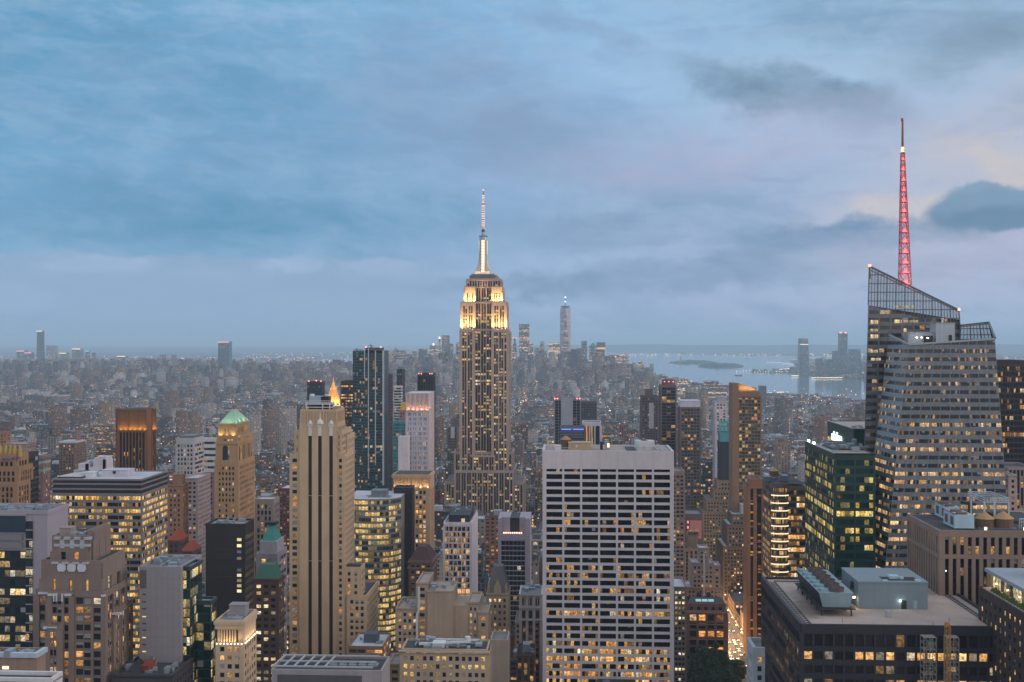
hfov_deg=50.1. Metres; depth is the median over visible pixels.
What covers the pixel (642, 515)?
window
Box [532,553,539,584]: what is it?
city building
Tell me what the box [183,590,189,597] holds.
window
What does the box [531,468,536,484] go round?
city building
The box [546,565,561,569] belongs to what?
window
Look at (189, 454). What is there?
office block
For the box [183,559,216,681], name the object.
glass block
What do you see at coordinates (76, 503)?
window
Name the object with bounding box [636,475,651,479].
window
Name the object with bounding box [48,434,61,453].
city building
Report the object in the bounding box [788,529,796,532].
window
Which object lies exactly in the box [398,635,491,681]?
office block
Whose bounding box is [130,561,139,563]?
window
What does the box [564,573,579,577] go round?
window
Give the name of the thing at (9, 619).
window
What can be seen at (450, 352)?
tower
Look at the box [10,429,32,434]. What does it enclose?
city building
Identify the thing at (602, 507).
window
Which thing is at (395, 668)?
office block
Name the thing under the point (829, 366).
tower
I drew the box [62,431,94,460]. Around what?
city building
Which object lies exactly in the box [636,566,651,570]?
window
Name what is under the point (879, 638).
window
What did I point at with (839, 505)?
window
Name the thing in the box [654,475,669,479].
window
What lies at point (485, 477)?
skyscraper
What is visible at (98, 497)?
window
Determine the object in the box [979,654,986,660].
window
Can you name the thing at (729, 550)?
office block
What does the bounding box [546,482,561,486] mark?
window
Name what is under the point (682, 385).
tower
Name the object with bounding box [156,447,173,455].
city building
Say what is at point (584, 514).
window
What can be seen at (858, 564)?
window
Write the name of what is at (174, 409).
city building
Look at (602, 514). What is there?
window
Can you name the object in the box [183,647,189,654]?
window
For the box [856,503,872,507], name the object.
window
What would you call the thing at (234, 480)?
skyscraper
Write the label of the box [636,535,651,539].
window
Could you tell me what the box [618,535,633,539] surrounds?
window
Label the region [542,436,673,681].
office slab
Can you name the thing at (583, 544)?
window
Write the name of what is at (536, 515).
city building
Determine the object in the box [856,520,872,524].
window
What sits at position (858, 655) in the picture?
window
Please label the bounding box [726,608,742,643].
pavement
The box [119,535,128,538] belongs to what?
window
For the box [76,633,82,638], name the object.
window
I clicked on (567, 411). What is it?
office block
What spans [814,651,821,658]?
window
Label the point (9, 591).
window
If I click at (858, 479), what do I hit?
window
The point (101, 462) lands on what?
rooftop structure
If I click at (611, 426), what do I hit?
city building
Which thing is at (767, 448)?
city building
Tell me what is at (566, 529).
window
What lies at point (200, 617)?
window
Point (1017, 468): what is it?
office block
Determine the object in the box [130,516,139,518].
window
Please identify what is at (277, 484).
city building
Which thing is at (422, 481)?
office block
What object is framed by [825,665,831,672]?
window
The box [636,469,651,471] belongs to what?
window
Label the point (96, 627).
window
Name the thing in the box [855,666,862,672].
window
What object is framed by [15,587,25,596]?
window
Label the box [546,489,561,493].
window
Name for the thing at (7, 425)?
city building
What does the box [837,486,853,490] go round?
window
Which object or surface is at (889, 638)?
window
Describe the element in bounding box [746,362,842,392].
shore lights
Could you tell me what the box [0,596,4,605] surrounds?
window
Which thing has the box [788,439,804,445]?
city building
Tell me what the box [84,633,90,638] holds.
window
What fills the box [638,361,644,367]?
tower
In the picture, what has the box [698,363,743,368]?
island
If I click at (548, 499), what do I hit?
window
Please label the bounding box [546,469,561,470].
window
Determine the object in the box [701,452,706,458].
city building
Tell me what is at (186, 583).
window
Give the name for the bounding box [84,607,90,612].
window
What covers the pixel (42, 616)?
window
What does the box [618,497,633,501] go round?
window
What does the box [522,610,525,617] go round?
arched window
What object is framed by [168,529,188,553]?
house
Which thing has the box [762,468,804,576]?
office block
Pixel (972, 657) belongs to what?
window
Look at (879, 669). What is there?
window
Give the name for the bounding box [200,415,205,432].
city building
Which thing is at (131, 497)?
window
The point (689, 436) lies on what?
apartment tower
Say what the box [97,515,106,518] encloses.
window
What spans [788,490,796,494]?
window
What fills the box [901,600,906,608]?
door
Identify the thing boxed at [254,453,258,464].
city building
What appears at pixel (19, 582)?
window
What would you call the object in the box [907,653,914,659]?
window
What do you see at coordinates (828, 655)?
window
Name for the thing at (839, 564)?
window
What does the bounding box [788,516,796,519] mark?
window
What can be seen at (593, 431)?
office block
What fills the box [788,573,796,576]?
window
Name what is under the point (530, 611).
office block
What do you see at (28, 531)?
office block
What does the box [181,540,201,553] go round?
house
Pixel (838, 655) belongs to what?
window
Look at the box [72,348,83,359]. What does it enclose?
tower
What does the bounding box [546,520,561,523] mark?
window
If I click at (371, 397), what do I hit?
skyscraper
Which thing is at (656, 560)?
window
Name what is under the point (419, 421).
skyscraper
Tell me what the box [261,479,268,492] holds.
city building
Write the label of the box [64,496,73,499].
window
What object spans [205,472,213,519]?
apartment tower
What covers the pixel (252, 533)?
side ribbon window
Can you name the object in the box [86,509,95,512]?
window
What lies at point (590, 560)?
window
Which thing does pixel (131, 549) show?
window
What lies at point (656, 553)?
window
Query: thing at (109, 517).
window
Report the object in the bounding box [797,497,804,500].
window
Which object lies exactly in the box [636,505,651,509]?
window
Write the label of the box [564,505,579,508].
window
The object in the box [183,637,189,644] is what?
window
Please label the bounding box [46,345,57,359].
tower
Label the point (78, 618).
window
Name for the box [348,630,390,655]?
city building
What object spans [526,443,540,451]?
city building
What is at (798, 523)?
window
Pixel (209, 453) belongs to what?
office block
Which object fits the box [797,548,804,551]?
window
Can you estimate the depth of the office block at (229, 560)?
608.92 m
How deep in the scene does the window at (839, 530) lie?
552.07 m
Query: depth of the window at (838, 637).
419.12 m
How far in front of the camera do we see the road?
934.49 m
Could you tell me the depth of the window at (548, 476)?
619.65 m
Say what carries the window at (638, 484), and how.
in the office slab
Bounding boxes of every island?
[669,360,718,363]
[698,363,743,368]
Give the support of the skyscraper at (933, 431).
on the ground
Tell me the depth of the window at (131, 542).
560.63 m
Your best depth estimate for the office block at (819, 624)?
429.90 m
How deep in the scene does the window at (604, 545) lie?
617.99 m
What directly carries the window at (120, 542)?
in the office block at (130, 505)
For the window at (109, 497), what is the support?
in the office block at (130, 505)
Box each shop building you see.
[727,591,742,621]
[735,609,739,629]
[740,608,742,634]
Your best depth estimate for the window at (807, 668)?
419.69 m
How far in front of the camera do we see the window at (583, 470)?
618.59 m
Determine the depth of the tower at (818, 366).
7946.15 m
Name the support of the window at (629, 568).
in the office slab
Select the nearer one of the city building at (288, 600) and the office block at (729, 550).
the city building at (288, 600)
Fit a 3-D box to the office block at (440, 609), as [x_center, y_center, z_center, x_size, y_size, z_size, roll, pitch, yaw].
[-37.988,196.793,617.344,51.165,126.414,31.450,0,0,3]
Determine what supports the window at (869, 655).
in the office block at (819, 624)
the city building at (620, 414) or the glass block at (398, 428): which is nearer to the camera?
the glass block at (398, 428)
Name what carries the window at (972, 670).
in the office block at (819, 624)
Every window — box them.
[0,550,4,558]
[0,559,4,568]
[0,569,4,577]
[0,578,4,586]
[0,587,4,595]
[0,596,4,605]
[0,606,4,614]
[0,615,4,623]
[5,550,14,559]
[5,559,14,568]
[5,569,14,577]
[5,578,14,586]
[5,587,14,596]
[5,596,14,605]
[5,606,14,614]
[5,615,14,623]
[15,550,25,559]
[15,560,25,568]
[15,569,25,577]
[15,578,25,586]
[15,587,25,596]
[15,597,25,605]
[15,606,25,614]
[15,615,25,623]
[40,596,44,601]
[40,605,44,610]
[40,614,44,619]
[40,640,44,645]
[53,496,62,499]
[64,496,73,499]
[75,496,84,499]
[75,502,84,505]
[75,509,84,512]
[75,515,84,518]
[75,522,84,524]
[76,598,82,603]
[76,607,82,612]
[76,616,82,621]
[76,624,82,629]
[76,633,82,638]
[84,598,90,603]
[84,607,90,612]
[84,616,90,621]
[84,625,90,630]
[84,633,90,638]
[86,496,95,499]
[86,503,95,505]
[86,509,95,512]
[86,515,95,518]
[86,522,95,524]
[94,598,100,603]
[94,607,100,612]
[94,616,100,621]
[94,625,100,630]
[97,496,106,499]
[97,503,106,505]
[97,509,106,512]
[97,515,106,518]
[108,496,117,499]
[108,503,117,505]
[108,509,117,512]
[108,516,117,518]
[108,522,117,525]
[119,496,128,499]
[119,503,128,505]
[119,509,128,512]
[119,516,128,518]
[119,522,128,525]
[119,528,128,531]
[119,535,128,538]
[119,541,128,544]
[130,496,139,499]
[130,503,139,506]
[130,509,139,512]
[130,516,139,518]
[130,522,139,525]
[130,529,139,531]
[130,535,139,538]
[130,541,139,544]
[130,548,139,551]
[130,554,139,557]
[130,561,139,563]
[183,571,189,578]
[183,580,189,588]
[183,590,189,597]
[183,599,189,607]
[183,609,189,616]
[183,618,189,625]
[183,628,189,635]
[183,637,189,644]
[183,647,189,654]
[183,656,189,660]
[197,605,209,612]
[197,614,209,621]
[197,623,209,630]
[197,633,209,640]
[197,642,209,649]
[197,651,209,658]
[197,660,209,668]
[197,670,209,677]
[222,630,237,641]
[223,445,227,459]
[245,531,253,608]
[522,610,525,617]
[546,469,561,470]
[546,474,561,478]
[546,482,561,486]
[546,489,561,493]
[546,497,561,501]
[546,504,561,508]
[546,512,561,516]
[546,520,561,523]
[546,527,561,531]
[546,535,561,539]
[546,542,561,546]
[546,550,561,554]
[546,557,561,561]
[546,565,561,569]
[546,572,561,576]
[564,469,579,471]
[564,474,579,478]
[564,482,579,486]
[564,489,579,493]
[564,497,579,501]
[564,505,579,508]
[564,512,579,516]
[564,520,579,524]
[564,527,579,531]
[564,535,579,539]
[564,542,579,546]
[564,550,579,554]
[564,558,579,561]
[564,565,579,569]
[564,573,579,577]
[582,469,597,471]
[582,474,597,478]
[582,482,597,486]
[582,489,597,493]
[582,497,597,501]
[582,505,597,509]
[582,512,597,516]
[582,520,597,524]
[582,527,597,531]
[582,535,597,539]
[582,543,597,546]
[582,550,597,554]
[582,558,597,562]
[582,565,597,569]
[600,469,615,471]
[600,474,615,478]
[600,482,615,486]
[600,490,615,494]
[600,497,615,501]
[600,505,615,509]
[600,512,615,516]
[600,520,615,524]
[600,528,615,531]
[600,535,615,539]
[600,543,615,547]
[600,550,615,554]
[600,558,615,562]
[600,565,615,569]
[618,469,633,471]
[618,475,633,479]
[618,482,633,486]
[618,490,633,494]
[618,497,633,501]
[618,505,633,509]
[618,513,633,516]
[618,520,633,524]
[618,528,633,532]
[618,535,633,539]
[618,543,633,547]
[618,550,633,554]
[618,558,633,562]
[618,566,633,570]
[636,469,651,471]
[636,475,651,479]
[636,482,651,486]
[636,490,651,494]
[636,497,651,501]
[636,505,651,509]
[636,513,651,517]
[636,520,651,524]
[636,528,651,532]
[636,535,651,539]
[636,543,651,547]
[636,551,651,555]
[636,558,651,562]
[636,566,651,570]
[654,469,669,471]
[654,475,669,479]
[654,482,669,486]
[654,490,669,494]
[654,498,669,502]
[654,505,669,509]
[654,513,669,517]
[654,520,669,524]
[654,528,669,532]
[654,536,669,540]
[654,543,669,547]
[654,551,669,555]
[654,558,669,562]
[654,566,669,570]
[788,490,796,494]
[788,497,796,500]
[788,503,796,506]
[788,509,796,513]
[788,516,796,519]
[788,522,796,525]
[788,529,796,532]
[788,535,796,538]
[788,541,796,544]
[788,548,796,551]
[788,554,796,557]
[788,560,796,563]
[788,567,796,570]
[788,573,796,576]
[797,490,804,494]
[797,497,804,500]
[797,503,804,506]
[797,510,804,513]
[797,516,804,519]
[797,522,804,525]
[797,529,804,532]
[797,535,804,538]
[797,541,804,544]
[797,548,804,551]
[797,554,804,557]
[797,560,804,564]
[804,634,811,645]
[804,651,811,658]
[804,665,811,672]
[814,634,821,645]
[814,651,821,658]
[814,665,821,672]
[825,634,831,645]
[825,651,831,658]
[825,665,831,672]
[835,634,842,645]
[835,652,842,658]
[835,665,842,672]
[837,460,853,465]
[837,469,853,473]
[837,477,853,482]
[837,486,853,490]
[837,494,853,498]
[837,502,853,507]
[837,511,853,515]
[837,519,853,524]
[837,528,853,532]
[837,536,853,541]
[837,545,853,549]
[837,553,853,558]
[837,562,853,566]
[845,634,852,645]
[845,652,852,658]
[845,666,852,672]
[855,635,862,645]
[855,652,862,659]
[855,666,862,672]
[856,460,872,465]
[856,469,872,473]
[856,477,872,482]
[856,486,872,490]
[856,494,872,499]
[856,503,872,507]
[856,511,872,516]
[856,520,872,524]
[856,528,872,532]
[856,537,872,541]
[856,545,872,549]
[856,553,872,558]
[856,562,872,566]
[866,635,872,645]
[866,652,872,659]
[866,666,872,673]
[871,358,880,360]
[876,635,883,646]
[876,652,883,659]
[876,666,883,673]
[886,635,893,646]
[886,652,893,659]
[886,666,893,673]
[894,306,913,307]
[897,635,903,646]
[897,653,903,659]
[897,666,903,673]
[903,320,917,322]
[907,635,914,646]
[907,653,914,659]
[907,666,914,673]
[917,635,924,646]
[917,653,924,659]
[917,667,924,673]
[928,653,934,660]
[938,636,945,646]
[938,653,945,660]
[938,667,945,674]
[959,636,965,647]
[959,653,965,660]
[959,667,965,674]
[969,636,976,647]
[969,654,976,660]
[969,667,976,674]
[979,636,986,647]
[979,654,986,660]
[979,668,986,674]
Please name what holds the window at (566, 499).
in the office slab
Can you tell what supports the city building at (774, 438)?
on the ground
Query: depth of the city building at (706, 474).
1395.10 m
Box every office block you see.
[0,503,68,646]
[0,647,47,670]
[0,670,62,681]
[28,451,38,502]
[51,468,167,658]
[113,656,192,681]
[139,554,201,662]
[175,434,203,476]
[204,437,216,472]
[205,517,253,641]
[213,602,257,681]
[253,562,283,681]
[256,521,286,653]
[271,654,389,681]
[278,484,289,561]
[287,609,289,653]
[355,488,404,649]
[390,654,399,681]
[391,470,434,549]
[393,485,414,595]
[395,572,490,649]
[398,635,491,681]
[407,544,437,596]
[443,505,477,594]
[486,563,510,681]
[490,631,509,681]
[498,512,531,623]
[519,583,542,681]
[554,397,580,443]
[560,425,584,443]
[581,401,596,424]
[582,420,601,444]
[674,577,686,681]
[685,529,699,579]
[687,591,728,654]
[698,478,728,560]
[716,503,742,607]
[747,637,764,681]
[761,566,992,681]
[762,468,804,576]
[804,420,875,576]
[907,491,1023,604]
[978,568,1023,681]
[1004,462,1023,508]
[1005,472,1016,510]
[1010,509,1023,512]
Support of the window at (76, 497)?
in the office block at (130, 505)
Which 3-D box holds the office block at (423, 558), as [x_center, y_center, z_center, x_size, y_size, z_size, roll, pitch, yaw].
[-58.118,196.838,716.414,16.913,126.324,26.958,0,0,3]
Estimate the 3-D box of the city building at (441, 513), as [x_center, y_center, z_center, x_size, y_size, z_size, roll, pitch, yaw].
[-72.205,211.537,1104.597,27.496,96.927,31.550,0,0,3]
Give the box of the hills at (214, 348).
[0,348,455,349]
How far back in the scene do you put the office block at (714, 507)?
1155.57 m
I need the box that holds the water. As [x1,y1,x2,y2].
[318,353,865,398]
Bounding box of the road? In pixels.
[599,398,746,681]
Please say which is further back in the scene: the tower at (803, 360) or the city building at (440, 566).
the tower at (803, 360)
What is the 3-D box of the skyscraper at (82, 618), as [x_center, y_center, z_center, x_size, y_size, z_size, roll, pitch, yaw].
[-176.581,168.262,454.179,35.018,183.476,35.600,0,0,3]
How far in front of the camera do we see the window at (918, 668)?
417.54 m
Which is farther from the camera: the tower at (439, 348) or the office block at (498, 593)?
the tower at (439, 348)
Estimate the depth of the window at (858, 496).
551.53 m
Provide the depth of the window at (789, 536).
695.67 m
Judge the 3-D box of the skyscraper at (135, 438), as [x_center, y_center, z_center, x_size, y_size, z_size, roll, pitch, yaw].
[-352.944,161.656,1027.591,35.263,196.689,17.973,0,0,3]
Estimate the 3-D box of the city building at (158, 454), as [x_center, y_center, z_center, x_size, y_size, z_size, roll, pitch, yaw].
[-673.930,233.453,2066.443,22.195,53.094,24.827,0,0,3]
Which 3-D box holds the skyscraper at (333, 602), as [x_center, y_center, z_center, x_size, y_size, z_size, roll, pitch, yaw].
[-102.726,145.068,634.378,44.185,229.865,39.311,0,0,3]
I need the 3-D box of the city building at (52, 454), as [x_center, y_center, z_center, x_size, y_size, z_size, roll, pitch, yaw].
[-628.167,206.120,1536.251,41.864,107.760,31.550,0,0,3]
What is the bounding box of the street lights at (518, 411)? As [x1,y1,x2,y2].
[17,355,840,649]
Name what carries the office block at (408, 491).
on the ground
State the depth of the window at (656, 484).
616.48 m
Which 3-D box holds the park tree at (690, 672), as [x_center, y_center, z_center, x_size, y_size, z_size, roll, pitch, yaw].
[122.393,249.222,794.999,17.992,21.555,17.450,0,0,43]
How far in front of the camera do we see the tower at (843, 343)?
7936.95 m
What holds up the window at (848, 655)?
in the office block at (819, 624)
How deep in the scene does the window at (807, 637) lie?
419.69 m
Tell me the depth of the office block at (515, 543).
801.97 m
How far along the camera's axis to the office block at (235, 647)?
456.87 m
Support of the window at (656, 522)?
in the office slab
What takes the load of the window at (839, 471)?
in the office block at (840, 496)
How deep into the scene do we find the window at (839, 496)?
552.07 m
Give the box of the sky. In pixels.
[0,0,1023,345]
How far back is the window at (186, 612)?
460.60 m
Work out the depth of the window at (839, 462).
552.07 m
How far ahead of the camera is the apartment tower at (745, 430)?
1089.09 m
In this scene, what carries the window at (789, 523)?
in the office block at (783, 525)
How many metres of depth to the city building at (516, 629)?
762.85 m
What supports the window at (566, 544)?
in the office slab
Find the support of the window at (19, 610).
in the office block at (28, 531)
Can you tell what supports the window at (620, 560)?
in the office slab
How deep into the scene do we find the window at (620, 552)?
617.54 m
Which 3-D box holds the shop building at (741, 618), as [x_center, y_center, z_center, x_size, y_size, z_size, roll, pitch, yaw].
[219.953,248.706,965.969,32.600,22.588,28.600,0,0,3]
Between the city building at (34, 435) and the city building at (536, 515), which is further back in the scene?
the city building at (34, 435)
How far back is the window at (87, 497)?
561.86 m
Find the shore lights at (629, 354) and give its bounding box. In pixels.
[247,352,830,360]
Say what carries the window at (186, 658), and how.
in the glass block at (199, 629)
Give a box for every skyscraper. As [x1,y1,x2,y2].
[0,444,32,502]
[33,523,132,681]
[115,408,155,470]
[214,410,254,577]
[290,394,377,654]
[307,378,324,405]
[329,378,339,406]
[340,380,352,431]
[353,343,388,490]
[389,374,392,490]
[405,391,434,469]
[417,373,435,504]
[444,189,525,514]
[743,476,761,656]
[864,118,1007,567]
[996,359,1023,463]
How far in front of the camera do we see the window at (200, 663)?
469.45 m
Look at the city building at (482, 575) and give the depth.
896.55 m
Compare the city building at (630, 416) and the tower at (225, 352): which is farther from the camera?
the tower at (225, 352)
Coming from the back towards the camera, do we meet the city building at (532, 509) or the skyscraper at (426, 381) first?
the skyscraper at (426, 381)
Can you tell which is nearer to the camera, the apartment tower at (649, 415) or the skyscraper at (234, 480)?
the skyscraper at (234, 480)
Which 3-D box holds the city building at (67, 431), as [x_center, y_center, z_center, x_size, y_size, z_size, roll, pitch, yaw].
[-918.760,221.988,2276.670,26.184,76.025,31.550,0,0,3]
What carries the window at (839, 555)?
in the office block at (840, 496)
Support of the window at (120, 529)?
in the office block at (130, 505)
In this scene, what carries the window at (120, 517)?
in the office block at (130, 505)
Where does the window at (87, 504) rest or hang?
in the office block at (130, 505)
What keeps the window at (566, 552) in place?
in the office slab
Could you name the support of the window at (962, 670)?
in the office block at (819, 624)
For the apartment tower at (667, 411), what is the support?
on the ground
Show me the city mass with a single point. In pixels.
(270, 394)
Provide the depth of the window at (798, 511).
695.50 m
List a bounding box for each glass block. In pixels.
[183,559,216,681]
[393,420,404,473]
[717,421,728,479]
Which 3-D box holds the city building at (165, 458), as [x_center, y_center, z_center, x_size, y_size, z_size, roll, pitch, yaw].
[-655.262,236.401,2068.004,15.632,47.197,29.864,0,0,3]
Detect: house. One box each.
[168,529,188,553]
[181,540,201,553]
[255,496,279,557]
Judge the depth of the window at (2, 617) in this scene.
491.98 m
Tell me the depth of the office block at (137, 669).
444.13 m
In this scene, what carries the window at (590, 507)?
in the office slab
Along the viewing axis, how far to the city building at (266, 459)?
1913.95 m
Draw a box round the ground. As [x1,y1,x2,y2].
[0,346,1023,633]
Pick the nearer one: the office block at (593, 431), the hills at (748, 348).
the office block at (593, 431)
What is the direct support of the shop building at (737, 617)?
on the ground
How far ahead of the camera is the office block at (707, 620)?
863.10 m
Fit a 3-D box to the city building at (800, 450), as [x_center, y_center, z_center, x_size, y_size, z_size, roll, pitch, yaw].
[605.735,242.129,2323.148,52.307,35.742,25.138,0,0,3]
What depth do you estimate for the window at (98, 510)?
561.59 m
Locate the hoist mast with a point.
(946, 624)
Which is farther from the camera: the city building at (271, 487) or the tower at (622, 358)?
the tower at (622, 358)
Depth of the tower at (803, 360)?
7952.42 m
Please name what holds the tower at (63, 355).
on the ground
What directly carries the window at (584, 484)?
in the office slab
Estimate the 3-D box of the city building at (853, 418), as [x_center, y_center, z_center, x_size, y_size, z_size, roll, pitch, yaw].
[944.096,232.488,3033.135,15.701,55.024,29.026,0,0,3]
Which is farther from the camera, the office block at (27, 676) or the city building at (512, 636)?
the city building at (512, 636)
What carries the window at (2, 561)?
in the office block at (28, 531)
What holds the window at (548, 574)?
in the office slab
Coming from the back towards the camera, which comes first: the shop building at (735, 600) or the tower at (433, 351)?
the tower at (433, 351)
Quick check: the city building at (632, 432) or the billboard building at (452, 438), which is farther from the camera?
the city building at (632, 432)
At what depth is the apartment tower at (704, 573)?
926.04 m
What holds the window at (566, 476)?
in the office slab
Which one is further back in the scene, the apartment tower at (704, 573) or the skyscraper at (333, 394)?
the skyscraper at (333, 394)
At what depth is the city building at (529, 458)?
2018.01 m
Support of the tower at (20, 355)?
on the ground
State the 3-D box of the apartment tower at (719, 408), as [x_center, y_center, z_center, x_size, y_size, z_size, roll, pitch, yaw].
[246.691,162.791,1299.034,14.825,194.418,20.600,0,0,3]
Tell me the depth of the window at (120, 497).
560.97 m
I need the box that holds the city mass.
[0,348,1023,681]
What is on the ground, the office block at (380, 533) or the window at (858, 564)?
the office block at (380, 533)
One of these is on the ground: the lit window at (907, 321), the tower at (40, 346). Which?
the tower at (40, 346)
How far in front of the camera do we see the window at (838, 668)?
419.12 m
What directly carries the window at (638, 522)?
in the office slab
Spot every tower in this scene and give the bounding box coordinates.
[0,431,10,448]
[3,442,35,451]
[16,351,27,359]
[24,352,33,360]
[36,331,44,359]
[39,456,50,502]
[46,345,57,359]
[58,430,84,475]
[59,353,68,359]
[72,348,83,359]
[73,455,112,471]
[85,351,89,359]
[117,356,127,360]
[160,354,166,360]
[168,473,188,538]
[185,473,210,581]
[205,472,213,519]
[218,341,231,369]
[315,363,330,378]
[394,386,402,419]
[397,369,404,401]
[399,402,405,419]
[430,343,437,359]
[438,337,441,358]
[442,335,449,362]
[448,344,453,364]
[456,342,458,358]
[512,338,516,364]
[519,324,529,359]
[530,343,532,354]
[534,348,538,359]
[540,341,544,350]
[548,343,559,361]
[560,297,570,362]
[581,341,586,355]
[589,343,596,362]
[596,342,604,348]
[616,354,628,364]
[625,377,629,397]
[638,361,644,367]
[640,388,658,444]
[658,374,664,392]
[659,379,676,466]
[674,467,684,581]
[676,379,693,398]
[677,399,700,508]
[685,545,722,598]
[696,381,726,399]
[712,396,726,485]
[729,382,761,512]
[758,386,765,413]
[797,338,808,376]
[815,358,822,376]
[822,364,825,373]
[825,359,832,376]
[832,351,839,375]
[838,332,847,373]
[848,349,860,375]
[920,634,958,681]
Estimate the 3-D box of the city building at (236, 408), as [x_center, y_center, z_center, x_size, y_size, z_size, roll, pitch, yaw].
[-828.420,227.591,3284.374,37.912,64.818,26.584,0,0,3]
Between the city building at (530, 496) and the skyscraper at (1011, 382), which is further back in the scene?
the city building at (530, 496)
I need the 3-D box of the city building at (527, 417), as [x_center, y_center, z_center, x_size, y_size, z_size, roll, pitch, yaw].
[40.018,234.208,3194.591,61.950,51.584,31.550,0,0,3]
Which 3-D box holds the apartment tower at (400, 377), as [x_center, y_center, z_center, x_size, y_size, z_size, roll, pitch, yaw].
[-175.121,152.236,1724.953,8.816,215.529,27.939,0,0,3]
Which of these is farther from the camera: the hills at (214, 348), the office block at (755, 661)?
the hills at (214, 348)
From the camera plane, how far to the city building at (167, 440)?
2496.54 m
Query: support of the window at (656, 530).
in the office slab
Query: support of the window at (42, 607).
in the skyscraper at (82, 618)
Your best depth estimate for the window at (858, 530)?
551.53 m
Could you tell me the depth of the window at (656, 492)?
616.48 m
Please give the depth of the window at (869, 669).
418.56 m
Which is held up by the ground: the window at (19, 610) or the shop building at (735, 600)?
the shop building at (735, 600)
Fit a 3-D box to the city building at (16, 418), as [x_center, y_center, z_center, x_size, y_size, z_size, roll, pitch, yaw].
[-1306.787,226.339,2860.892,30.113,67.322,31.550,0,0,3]
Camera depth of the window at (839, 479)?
552.07 m
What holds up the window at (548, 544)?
in the office slab
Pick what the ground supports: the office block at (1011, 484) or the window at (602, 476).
the office block at (1011, 484)
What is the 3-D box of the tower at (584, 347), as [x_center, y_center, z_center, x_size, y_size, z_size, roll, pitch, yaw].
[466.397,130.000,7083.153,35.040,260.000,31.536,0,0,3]
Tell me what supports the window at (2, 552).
in the office block at (28, 531)
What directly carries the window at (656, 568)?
in the office slab
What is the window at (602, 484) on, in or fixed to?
in the office slab
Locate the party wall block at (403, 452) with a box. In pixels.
[398,435,409,469]
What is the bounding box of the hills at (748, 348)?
[512,344,1023,351]
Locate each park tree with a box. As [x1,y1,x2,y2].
[687,669,692,681]
[689,646,713,664]
[698,642,721,656]
[711,647,728,658]
[721,658,738,668]
[722,657,744,666]
[725,663,746,679]
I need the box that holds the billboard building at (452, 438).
[447,426,458,460]
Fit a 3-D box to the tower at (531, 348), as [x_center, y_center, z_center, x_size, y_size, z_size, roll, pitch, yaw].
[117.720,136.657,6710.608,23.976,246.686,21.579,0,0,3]
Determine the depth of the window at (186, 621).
460.60 m
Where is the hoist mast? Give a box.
[944,622,950,681]
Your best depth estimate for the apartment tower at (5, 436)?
1179.67 m
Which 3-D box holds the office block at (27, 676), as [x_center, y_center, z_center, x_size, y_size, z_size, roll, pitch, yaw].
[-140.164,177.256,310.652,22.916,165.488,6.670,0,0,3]
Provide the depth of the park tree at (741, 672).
811.60 m
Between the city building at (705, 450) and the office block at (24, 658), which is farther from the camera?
the city building at (705, 450)
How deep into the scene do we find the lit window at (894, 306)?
591.85 m
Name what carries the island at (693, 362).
on the ground
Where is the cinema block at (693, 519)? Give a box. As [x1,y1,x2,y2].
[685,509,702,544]
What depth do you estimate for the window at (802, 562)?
695.50 m
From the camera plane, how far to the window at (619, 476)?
617.54 m
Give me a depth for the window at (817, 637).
419.53 m
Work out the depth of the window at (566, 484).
619.05 m
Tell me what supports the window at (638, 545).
in the office slab
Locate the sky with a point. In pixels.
(173, 172)
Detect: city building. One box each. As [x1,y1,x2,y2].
[0,419,14,430]
[4,415,19,427]
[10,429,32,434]
[25,424,47,430]
[27,430,40,444]
[33,410,42,419]
[40,426,54,442]
[44,452,58,456]
[45,412,47,423]
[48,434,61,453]
[49,426,66,436]
[50,454,58,462]
[50,460,58,488]
[60,429,75,434]
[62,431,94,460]
[72,422,86,431]
[94,424,114,446]
[96,445,114,467]
[156,415,172,438]
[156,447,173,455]
[156,451,162,464]
[158,453,171,463]
[161,434,175,447]
[169,469,174,483]
[172,408,186,416]
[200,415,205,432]
[206,424,213,432]
[231,406,242,413]
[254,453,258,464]
[255,469,260,497]
[256,471,274,485]
[259,449,275,470]
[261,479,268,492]
[267,481,277,495]
[271,464,281,479]
[275,450,282,461]
[275,480,279,491]
[287,561,289,573]
[287,574,289,593]
[287,592,289,609]
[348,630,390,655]
[388,648,400,658]
[434,505,452,541]
[434,539,442,547]
[436,478,441,495]
[436,487,442,503]
[437,548,442,580]
[478,515,484,547]
[478,548,487,595]
[485,509,501,577]
[511,423,528,448]
[511,624,514,649]
[511,649,542,681]
[515,412,535,422]
[515,611,518,648]
[516,641,535,681]
[524,449,536,470]
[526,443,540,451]
[526,474,530,483]
[526,485,534,501]
[528,421,537,429]
[528,506,536,527]
[529,430,537,442]
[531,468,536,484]
[532,533,542,549]
[532,549,542,597]
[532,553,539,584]
[533,510,540,527]
[534,460,542,507]
[537,488,542,523]
[542,438,553,443]
[548,404,553,419]
[602,420,618,437]
[603,432,610,443]
[612,437,621,444]
[618,409,623,424]
[619,422,628,442]
[627,410,633,423]
[629,429,638,441]
[701,431,709,440]
[701,446,708,458]
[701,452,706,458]
[701,459,712,500]
[762,424,774,432]
[762,436,786,439]
[763,445,773,452]
[768,417,773,424]
[770,449,774,462]
[774,438,790,471]
[779,471,797,477]
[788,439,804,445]
[790,447,799,458]
[793,430,803,433]
[794,446,803,453]
[795,424,807,428]
[797,454,804,459]
[797,460,804,481]
[808,423,813,439]
[809,427,813,440]
[849,415,856,420]

